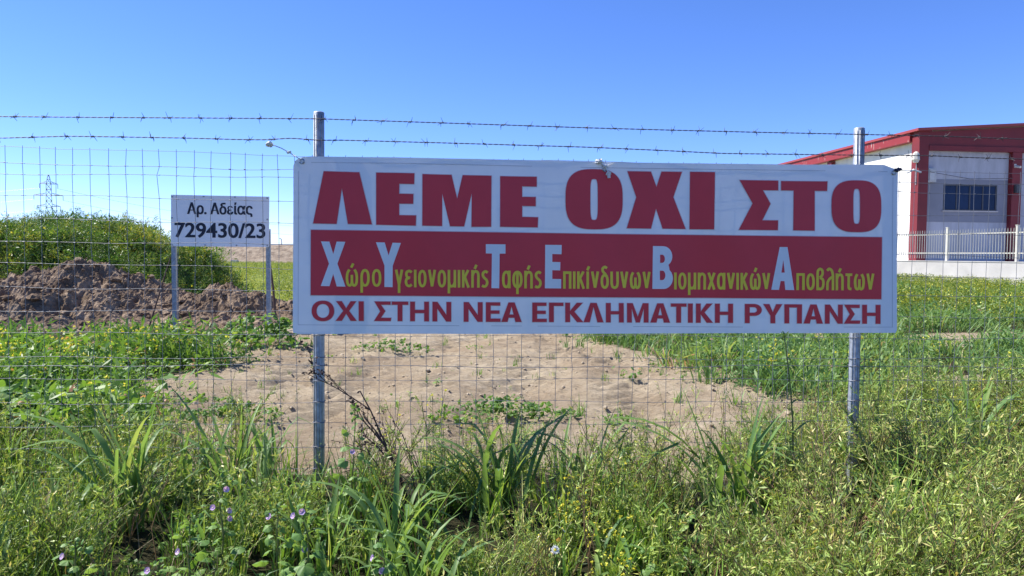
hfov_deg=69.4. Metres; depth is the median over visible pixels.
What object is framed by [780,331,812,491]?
thistle stalk
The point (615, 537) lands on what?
yellow flower weed
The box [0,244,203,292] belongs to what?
earth hump
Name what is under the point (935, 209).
warehouse
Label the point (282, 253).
embankment
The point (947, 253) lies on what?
railing fence
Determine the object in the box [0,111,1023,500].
fence
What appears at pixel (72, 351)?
yellow blossom
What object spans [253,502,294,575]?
mallow plant
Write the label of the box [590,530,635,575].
yellow flower weed
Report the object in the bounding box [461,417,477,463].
yellow flower weed
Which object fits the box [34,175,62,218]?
lattice pylon
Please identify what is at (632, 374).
ground weed
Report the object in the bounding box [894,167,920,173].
tie cord
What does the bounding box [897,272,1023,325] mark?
mustard field
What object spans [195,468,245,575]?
mallow plant
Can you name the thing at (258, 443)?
broad grass clump
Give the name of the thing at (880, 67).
sky
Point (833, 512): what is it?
bushy weeds
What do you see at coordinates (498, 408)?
ground weed
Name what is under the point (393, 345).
ground weed
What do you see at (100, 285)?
soil heap
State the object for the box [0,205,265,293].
weed thicket
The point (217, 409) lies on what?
ground weed
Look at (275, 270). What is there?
yellow meadow
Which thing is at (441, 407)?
yellow flower weed
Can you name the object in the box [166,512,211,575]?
mallow plant
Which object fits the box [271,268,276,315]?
dark stake
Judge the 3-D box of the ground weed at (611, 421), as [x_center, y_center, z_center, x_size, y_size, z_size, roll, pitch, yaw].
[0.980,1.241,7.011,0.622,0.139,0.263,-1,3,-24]
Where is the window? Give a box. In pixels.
[942,184,997,211]
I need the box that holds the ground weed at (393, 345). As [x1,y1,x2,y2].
[353,337,433,353]
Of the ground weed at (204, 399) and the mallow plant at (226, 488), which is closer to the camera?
the mallow plant at (226, 488)
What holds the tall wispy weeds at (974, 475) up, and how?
on the ground at (596, 396)
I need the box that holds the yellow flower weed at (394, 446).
[378,414,401,480]
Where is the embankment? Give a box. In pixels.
[199,245,292,262]
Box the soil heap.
[0,257,292,333]
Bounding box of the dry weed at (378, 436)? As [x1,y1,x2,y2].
[298,340,421,505]
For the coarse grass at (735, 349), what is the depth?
10.80 m
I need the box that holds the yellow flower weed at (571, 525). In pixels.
[541,475,589,564]
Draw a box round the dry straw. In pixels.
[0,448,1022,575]
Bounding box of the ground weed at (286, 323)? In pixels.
[214,309,309,349]
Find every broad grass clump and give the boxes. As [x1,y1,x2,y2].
[9,381,218,549]
[143,389,307,504]
[201,405,312,485]
[307,445,468,575]
[341,488,495,575]
[406,394,579,529]
[543,410,645,518]
[603,386,804,542]
[812,461,1010,562]
[907,358,1023,468]
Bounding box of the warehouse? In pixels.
[780,123,1023,261]
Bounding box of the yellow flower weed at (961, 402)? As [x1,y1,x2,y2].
[931,379,984,453]
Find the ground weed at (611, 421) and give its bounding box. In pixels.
[587,411,643,426]
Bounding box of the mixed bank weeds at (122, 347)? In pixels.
[0,311,273,456]
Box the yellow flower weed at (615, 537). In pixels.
[585,500,633,575]
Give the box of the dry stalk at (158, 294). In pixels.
[149,257,170,325]
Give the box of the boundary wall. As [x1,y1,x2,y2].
[897,260,1023,284]
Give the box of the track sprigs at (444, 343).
[223,334,667,458]
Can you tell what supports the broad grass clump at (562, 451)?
on the ground at (596, 396)
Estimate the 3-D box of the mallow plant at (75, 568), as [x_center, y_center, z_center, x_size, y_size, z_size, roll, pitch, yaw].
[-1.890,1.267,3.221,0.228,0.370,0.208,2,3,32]
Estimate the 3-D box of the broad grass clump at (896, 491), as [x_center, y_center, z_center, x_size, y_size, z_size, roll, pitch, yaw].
[1.992,1.169,3.787,0.679,0.567,1.008,-2,4,-44]
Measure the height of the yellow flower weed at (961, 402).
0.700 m
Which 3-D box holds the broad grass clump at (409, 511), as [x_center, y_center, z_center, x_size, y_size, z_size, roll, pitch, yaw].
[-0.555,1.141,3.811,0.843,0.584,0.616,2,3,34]
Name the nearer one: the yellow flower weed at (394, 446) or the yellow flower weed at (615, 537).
the yellow flower weed at (615, 537)
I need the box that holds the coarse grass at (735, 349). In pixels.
[572,279,1023,435]
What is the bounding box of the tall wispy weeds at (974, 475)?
[0,340,1023,575]
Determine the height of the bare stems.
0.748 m
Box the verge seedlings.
[0,456,977,575]
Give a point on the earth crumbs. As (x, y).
(428, 370)
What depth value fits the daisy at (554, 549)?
3.20 m
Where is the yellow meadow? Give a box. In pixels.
[224,261,292,300]
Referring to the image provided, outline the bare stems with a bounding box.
[140,369,1023,575]
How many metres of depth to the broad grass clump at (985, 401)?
5.52 m
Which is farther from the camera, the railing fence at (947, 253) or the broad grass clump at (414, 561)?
the railing fence at (947, 253)
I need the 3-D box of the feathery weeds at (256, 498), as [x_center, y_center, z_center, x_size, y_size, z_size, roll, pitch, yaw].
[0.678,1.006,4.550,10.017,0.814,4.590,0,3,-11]
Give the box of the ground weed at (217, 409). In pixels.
[177,397,288,421]
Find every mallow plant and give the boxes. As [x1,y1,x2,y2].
[52,537,97,575]
[141,559,169,575]
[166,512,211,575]
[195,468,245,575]
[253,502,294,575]
[287,501,332,575]
[333,403,377,533]
[370,529,405,575]
[623,546,664,575]
[663,508,704,575]
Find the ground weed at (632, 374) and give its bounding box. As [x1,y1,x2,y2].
[622,367,641,380]
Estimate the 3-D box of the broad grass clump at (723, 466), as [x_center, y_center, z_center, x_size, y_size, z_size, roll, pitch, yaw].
[1.120,0.986,4.104,1.265,0.892,0.847,0,3,0]
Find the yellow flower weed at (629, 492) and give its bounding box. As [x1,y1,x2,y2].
[609,462,651,523]
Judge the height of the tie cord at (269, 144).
0.130 m
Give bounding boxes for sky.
[0,0,1023,243]
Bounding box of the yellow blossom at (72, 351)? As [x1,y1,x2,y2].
[0,320,203,391]
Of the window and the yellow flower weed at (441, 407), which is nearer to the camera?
the yellow flower weed at (441, 407)
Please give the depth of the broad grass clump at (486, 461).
4.38 m
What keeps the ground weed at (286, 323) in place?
on the ground at (596, 396)
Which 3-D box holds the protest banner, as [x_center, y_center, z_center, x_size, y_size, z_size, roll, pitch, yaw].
[0.590,-0.260,4.790,3.965,1.123,0.028,0,3,-3]
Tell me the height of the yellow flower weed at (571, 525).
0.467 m
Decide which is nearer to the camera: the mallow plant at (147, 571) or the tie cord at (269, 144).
the mallow plant at (147, 571)
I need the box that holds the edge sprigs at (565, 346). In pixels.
[109,320,838,461]
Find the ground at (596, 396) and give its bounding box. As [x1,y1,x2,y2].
[0,262,1023,575]
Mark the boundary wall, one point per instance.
(994, 269)
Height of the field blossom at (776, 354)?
0.683 m
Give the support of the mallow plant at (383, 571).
on the ground at (596, 396)
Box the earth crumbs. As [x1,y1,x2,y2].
[77,330,862,474]
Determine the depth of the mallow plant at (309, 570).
3.34 m
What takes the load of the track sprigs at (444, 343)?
on the ground at (596, 396)
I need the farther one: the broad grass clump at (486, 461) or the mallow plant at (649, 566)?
the broad grass clump at (486, 461)
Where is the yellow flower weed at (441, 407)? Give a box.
[424,389,446,481]
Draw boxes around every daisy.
[551,545,558,575]
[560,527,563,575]
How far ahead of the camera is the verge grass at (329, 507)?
4.02 m
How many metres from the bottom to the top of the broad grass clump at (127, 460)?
0.906 m
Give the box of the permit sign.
[171,195,271,331]
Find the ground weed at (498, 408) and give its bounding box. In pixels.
[427,394,580,422]
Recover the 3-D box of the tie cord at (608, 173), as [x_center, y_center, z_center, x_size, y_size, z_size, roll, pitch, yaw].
[0.599,-0.771,4.763,0.131,0.127,0.052,0,3,0]
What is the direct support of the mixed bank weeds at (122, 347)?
on the ground at (596, 396)
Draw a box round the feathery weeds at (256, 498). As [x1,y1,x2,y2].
[0,353,1023,575]
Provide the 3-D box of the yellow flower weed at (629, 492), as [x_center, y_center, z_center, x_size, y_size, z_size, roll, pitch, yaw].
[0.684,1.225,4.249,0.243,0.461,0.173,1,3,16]
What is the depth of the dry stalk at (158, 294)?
14.39 m
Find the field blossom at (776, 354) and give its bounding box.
[760,333,1013,384]
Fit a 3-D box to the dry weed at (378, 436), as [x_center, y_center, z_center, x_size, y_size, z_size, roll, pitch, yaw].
[-0.955,0.857,4.586,0.616,1.080,0.513,-2,3,-41]
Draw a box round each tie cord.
[266,141,301,160]
[595,158,613,177]
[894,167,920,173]
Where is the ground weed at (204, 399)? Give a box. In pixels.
[173,393,230,404]
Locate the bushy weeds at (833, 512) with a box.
[0,351,1023,575]
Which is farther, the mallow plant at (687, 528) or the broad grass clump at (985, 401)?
the broad grass clump at (985, 401)
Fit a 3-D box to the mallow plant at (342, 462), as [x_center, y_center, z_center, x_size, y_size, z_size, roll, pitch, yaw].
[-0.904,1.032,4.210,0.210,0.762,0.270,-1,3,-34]
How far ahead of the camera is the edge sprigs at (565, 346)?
9.53 m
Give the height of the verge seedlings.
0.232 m
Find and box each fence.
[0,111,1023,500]
[897,225,1023,261]
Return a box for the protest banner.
[293,156,897,333]
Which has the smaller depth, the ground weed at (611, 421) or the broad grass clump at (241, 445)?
the broad grass clump at (241, 445)
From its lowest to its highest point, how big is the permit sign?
2.825 m
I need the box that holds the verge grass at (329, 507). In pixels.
[0,382,1021,575]

